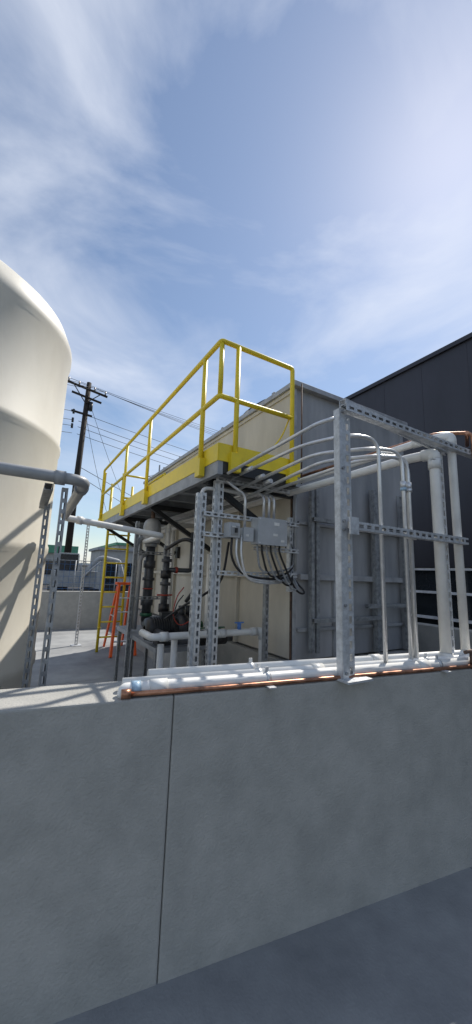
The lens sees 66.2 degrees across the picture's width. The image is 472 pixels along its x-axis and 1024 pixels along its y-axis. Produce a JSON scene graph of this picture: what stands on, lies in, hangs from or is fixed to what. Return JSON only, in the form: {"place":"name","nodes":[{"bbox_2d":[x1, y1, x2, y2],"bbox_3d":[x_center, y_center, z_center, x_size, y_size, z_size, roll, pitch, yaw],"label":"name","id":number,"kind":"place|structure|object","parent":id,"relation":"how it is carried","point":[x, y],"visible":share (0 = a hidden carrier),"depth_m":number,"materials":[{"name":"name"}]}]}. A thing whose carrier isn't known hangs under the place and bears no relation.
{"place":"outdoors","nodes":[
{"label":"outdoors","id":0,"kind":"place"},
{"bbox_2d":[43,545,78,582],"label":"green roof building","id":1,"kind":"structure","parent":0,"point":[50,554],"depth_m":37.06,"materials":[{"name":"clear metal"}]},
{"bbox_2d":[42,584,79,590],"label":"asphalt yard","id":2,"kind":"structure","parent":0,"point":[70,589],"depth_m":30.80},
{"bbox_2d":[61,377,107,590],"bbox_3d":[-10.315,-1.839,23.464,2.620,14.204,0.479,8,-11,-30],"label":"utility pole","id":3,"kind":"object","parent":2,"relation":"on","point":[88,405],"visible":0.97,"depth_m":23.88,"materials":[{"name":"brown wood"}]},
{"bbox_2d":[62,377,216,542],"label":"power lines","id":4,"kind":"object","parent":3,"relation":"attached to","point":[125,429],"visible":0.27,"depth_m":26.00,"materials":[{"name":"metal"}]},
{"bbox_2d":[47,553,129,590],"bbox_3d":[-7.802,3.463,19.205,3.626,2.380,3.300,8,-11,-30],"label":"excavator","id":5,"kind":"object","parent":2,"relation":"on","point":[92,578],"visible":0.57,"depth_m":18.29,"materials":[{"name":"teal metal"}]},
{"bbox_2d":[42,559,136,590],"bbox_3d":[-4.444,3.214,15.675,20.850,2.000,0.050,8,-11,-30],"label":"construction fence","id":6,"kind":"object","parent":2,"relation":"on","point":[75,570],"visible":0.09,"depth_m":14.65,"materials":[{"name":"blue"}]},
{"bbox_2d":[88,547,137,590],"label":"site shed","id":7,"kind":"structure","parent":2,"relation":"on","point":[96,552],"depth_m":28.81,"materials":[{"name":"grey metal"}]},
{"bbox_2d":[0,591,471,1023],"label":"containment wall","id":8,"kind":"structure","parent":2,"relation":"on","point":[146,842],"depth_m":1.62,"materials":[{"name":"concrete"}]},
{"bbox_2d":[117,657,469,697],"bbox_3d":[2.083,1.054,2.622,5.625,0.068,0.068,6,-11,-21],"label":"wall top water pipe","id":9,"kind":"object","parent":8,"relation":"on","point":[151,684],"depth_m":1.86,"materials":[{"name":"white plastic"}]},
{"bbox_2d":[122,654,468,683],"bbox_3d":[2.062,1.065,2.692,5.588,0.068,0.068,6,-11,-21],"label":"wall top pvc pipe","id":10,"kind":"object","parent":8,"relation":"on","point":[202,674],"depth_m":1.95,"materials":[{"name":"white plastic"}]},
{"bbox_2d":[121,649,471,699],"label":"wall top copper pipe","id":11,"kind":"object","parent":8,"relation":"on","point":[127,693],"depth_m":1.82,"materials":[{"name":"brown metal"}]},
{"bbox_2d":[147,650,463,675],"bbox_3d":[2.087,1.073,2.787,5.446,0.074,0.074,6,-11,-21],"label":"wall top pvc pipe","id":12,"kind":"object","parent":8,"relation":"on","point":[211,668],"depth_m":2.04,"materials":[{"name":"white plastic"}]},
{"bbox_2d":[161,449,453,655],"bbox_3d":[-0.247,0.644,5.082,0.243,1.544,6.152,8,-12,-32],"label":"white water pipe","id":13,"kind":"object","parent":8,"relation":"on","point":[432,457],"visible":0.81,"depth_m":2.65,"materials":[{"name":"plastic"}]},
{"bbox_2d":[248,653,451,688],"bbox_3d":[1.184,0.954,2.328,2.333,0.096,0.283,6,-11,-21],"label":"pipe clamp","id":14,"kind":"object","parent":8,"relation":"on","point":[259,669],"visible":0.4,"depth_m":1.95,"materials":[{"name":"metal"}]},
{"bbox_2d":[300,431,471,477],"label":"copper pipe","id":15,"kind":"object","parent":8,"relation":"on","point":[467,434],"visible":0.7,"depth_m":3.14,"materials":[{"name":"metal"}]},
{"bbox_2d":[333,398,471,684],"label":"pipe strut rack","id":16,"kind":"object","parent":8,"relation":"on","point":[347,524],"visible":0.94,"depth_m":2.18,"materials":[{"name":"metal"}]},
{"bbox_2d":[30,627,471,1023],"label":"concrete pad","id":17,"kind":"object","parent":2,"relation":"on","point":[405,957],"visible":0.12,"depth_m":1.53,"materials":[{"name":"concrete"}]},
{"bbox_2d":[0,260,71,688],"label":"plastic storage tank","id":18,"kind":"object","parent":17,"relation":"on","point":[35,359],"visible":0.8,"depth_m":2.94,"materials":[{"name":"beige plastic"}]},
{"bbox_2d":[21,483,68,687],"bbox_3d":[-1.251,0.918,2.257,0.234,2.146,0.668,10,-13,-39],"label":"pipe support frame","id":19,"kind":"object","parent":17,"relation":"on","point":[46,496],"visible":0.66,"depth_m":2.26,"materials":[{"name":"grey metal"}]},
{"bbox_2d":[0,462,89,518],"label":"grey overflow pipe","id":20,"kind":"object","parent":19,"relation":"on","point":[80,483],"visible":0.99,"depth_m":2.19,"materials":[{"name":"plastic"}]},
{"bbox_2d":[70,525,89,646],"bbox_3d":[-3.420,1.570,8.062,0.200,2.683,0.200,8,-11,-30],"label":"strut post","id":21,"kind":"object","parent":17,"relation":"on","point":[83,566],"visible":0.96,"depth_m":8.04,"materials":[{"name":"metal"}]},
{"bbox_2d":[95,484,133,651],"bbox_3d":[-2.534,1.121,7.645,0.496,3.480,0.148,8,-11,-30],"label":"fixed ladder","id":22,"kind":"object","parent":17,"relation":"on","point":[128,535],"visible":0.81,"depth_m":7.60,"materials":[{"name":"yellow metal"}]},
{"bbox_2d":[103,582,136,657],"bbox_3d":[-2.435,2.177,7.546,0.520,1.407,1.195,8,-11,-30],"label":"step ladder","id":23,"kind":"object","parent":17,"relation":"on","point":[115,604],"visible":0.66,"depth_m":7.47,"materials":[{"name":"orange plastic"}]},
{"bbox_2d":[113,521,205,680],"bbox_3d":[-1.080,1.285,4.923,0.730,2.330,1.897,8,-11,-30],"label":"pump skid","id":24,"kind":"object","parent":17,"relation":"on","point":[132,636],"visible":0.5,"depth_m":4.82,"materials":[{"name":"metal"}]},
{"bbox_2d":[129,511,160,629],"bbox_3d":[-1.149,0.764,4.920,0.425,1.610,0.332,-3,-11,28],"label":"vertical filter housing","id":25,"kind":"object","parent":24,"relation":"on","point":[152,523],"visible":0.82,"depth_m":4.90,"materials":[{"name":"grey plastic"}]},
{"bbox_2d":[65,515,163,543],"bbox_3d":[-1.080,0.230,4.019,0.733,0.159,1.840,0,-10,11],"label":"white transfer pipe","id":26,"kind":"object","parent":25,"relation":"attached to","point":[153,535],"visible":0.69,"depth_m":3.52,"materials":[{"name":"plastic"}]},
{"bbox_2d":[142,605,188,645],"bbox_3d":[-0.757,1.319,4.231,0.640,0.429,0.312,8,-11,-30],"label":"electric pump","id":27,"kind":"object","parent":24,"relation":"on","point":[152,623],"visible":0.52,"depth_m":4.11,"materials":[{"name":"black metal"}]},
{"bbox_2d":[153,626,232,645],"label":"pipe","id":28,"kind":"object","parent":27,"relation":"attached to","point":[203,640],"visible":0.22,"depth_m":3.64,"materials":[{"name":"black"}]},
{"bbox_2d":[157,532,193,611],"bbox_3d":[-0.788,0.845,4.755,0.480,1.200,0.136,8,-11,-30],"label":"valve manifold","id":29,"kind":"object","parent":24,"relation":"attached to","point":[165,583],"visible":0.81,"depth_m":4.65,"materials":[{"name":"black metal"}]},
{"bbox_2d":[169,605,202,626],"bbox_3d":[-0.722,1.408,4.651,0.620,0.399,0.288,8,-11,-30],"label":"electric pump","id":30,"kind":"object","parent":24,"relation":"on","point":[187,609],"visible":0.01,"depth_m":4.70,"materials":[{"name":"black metal"}]},
{"bbox_2d":[165,523,209,630],"bbox_3d":[-0.689,1.069,5.074,1.166,1.875,0.530,-5,-12,34],"label":"white riser pipe","id":31,"kind":"object","parent":24,"relation":"attached to","point":[168,529],"visible":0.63,"depth_m":5.12,"materials":[{"name":"plastic"}]},
{"bbox_2d":[139,622,261,668],"bbox_3d":[-0.309,1.619,3.501,1.255,1.081,0.322,8,-11,-30],"label":"pvc discharge pipe","id":32,"kind":"object","parent":24,"relation":"attached to","point":[174,637],"visible":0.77,"depth_m":3.32,"materials":[{"name":"white plastic"}]},
{"bbox_2d":[132,380,408,667],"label":"steel tank building","id":33,"kind":"structure","parent":17,"relation":"on","point":[240,598],"depth_m":4.34,"materials":[{"name":"metal"}]},
{"bbox_2d":[97,338,299,557],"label":"access platform","id":34,"kind":"structure","parent":33,"relation":"attached to","point":[165,497],"depth_m":3.65,"materials":[{"name":"metal"}]},
{"bbox_2d":[162,384,302,571],"bbox_3d":[-0.470,0.005,4.590,1.081,2.620,2.724,8,-11,-30],"label":"vertical conduit","id":35,"kind":"object","parent":34,"relation":"attached to","point":[241,495],"visible":0.69,"depth_m":3.65,"materials":[{"name":"metal"}]},
{"bbox_2d":[267,420,288,453],"bbox_3d":[0.163,-0.685,3.594,0.747,0.562,0.117,1,-10,8],"label":"chain","id":36,"kind":"object","parent":34,"relation":"on","point":[282,433],"visible":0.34,"depth_m":3.61,"materials":[{"name":"paint"}]},
{"bbox_2d":[161,432,469,650],"bbox_3d":[-0.090,0.529,4.951,0.403,1.737,5.760,9,-12,-35],"label":"white drain pipe","id":37,"kind":"object","parent":33,"relation":"attached to","point":[459,559],"visible":0.46,"depth_m":2.76,"materials":[{"name":"plastic"}]},
{"bbox_2d":[308,488,407,653],"bbox_3d":[1.466,0.629,4.137,1.601,1.870,0.088,8,-11,-30],"label":"strut frame","id":38,"kind":"object","parent":33,"relation":"attached to","point":[315,620],"visible":0.7,"depth_m":3.88,"materials":[{"name":"grey metal"}]},
{"bbox_2d":[227,416,418,662],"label":"electrical conduits","id":39,"kind":"object","parent":17,"relation":"on","point":[406,491],"visible":0.91,"depth_m":2.49,"materials":[{"name":"grey metal"}]},
{"bbox_2d":[164,535,304,631],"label":"flexible conduits","id":40,"kind":"object","parent":39,"relation":"attached to","point":[279,579],"visible":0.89,"depth_m":3.39,"materials":[{"name":"black rubber"}]},
{"bbox_2d":[239,527,253,541],"bbox_3d":[0.093,0.207,3.292,0.108,0.128,0.092,8,-11,-30],"label":"junction box","id":41,"kind":"object","parent":39,"relation":"attached to","point":[247,533],"visible":0.98,"depth_m":3.26,"materials":[{"name":"grey metal"}]},
{"bbox_2d":[251,517,286,546],"bbox_3d":[0.312,0.192,3.398,0.330,0.250,0.140,8,-11,-30],"label":"junction box","id":42,"kind":"object","parent":39,"relation":"attached to","point":[270,531],"visible":0.99,"depth_m":3.33,"materials":[{"name":"metal"}]},
{"bbox_2d":[412,622,471,651],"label":"concrete curb wall","id":43,"kind":"structure","parent":2,"relation":"on","point":[428,637],"depth_m":5.38,"materials":[{"name":"grey concrete"}]},
{"bbox_2d":[95,542,133,548],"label":"warehouse","id":44,"kind":"structure","parent":0,"point":[117,545],"depth_m":43.20,"materials":[{"name":"green metal"}]},
{"bbox_2d":[0,0,471,562],"label":"sky","id":45,"kind":"structure","parent":0,"point":[289,182],"materials":[{"name":"blue"}]},
{"bbox_2d":[187,477,298,666],"bbox_3d":[0.027,0.982,3.445,1.118,2.500,0.418,8,-11,-30],"label":"electrical panel rack","id":46,"kind":"object","parent":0,"point":[218,515],"visible":0.66,"depth_m":3.20,"materials":[{"name":"grey metal"}]},
{"bbox_2d":[223,522,239,537],"bbox_3d":[-0.030,0.162,3.202,0.110,0.130,0.130,8,-11,-30],"label":"disconnect switch","id":47,"kind":"object","parent":46,"relation":"attached to","point":[231,529],"visible":1,"depth_m":3.17,"materials":[{"name":"grey plastic"}]},
{"bbox_2d":[344,332,471,629],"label":"dark warehouse","id":48,"kind":"structure","parent":0,"point":[430,393],"depth_m":7.87,"materials":[{"name":"metal"}]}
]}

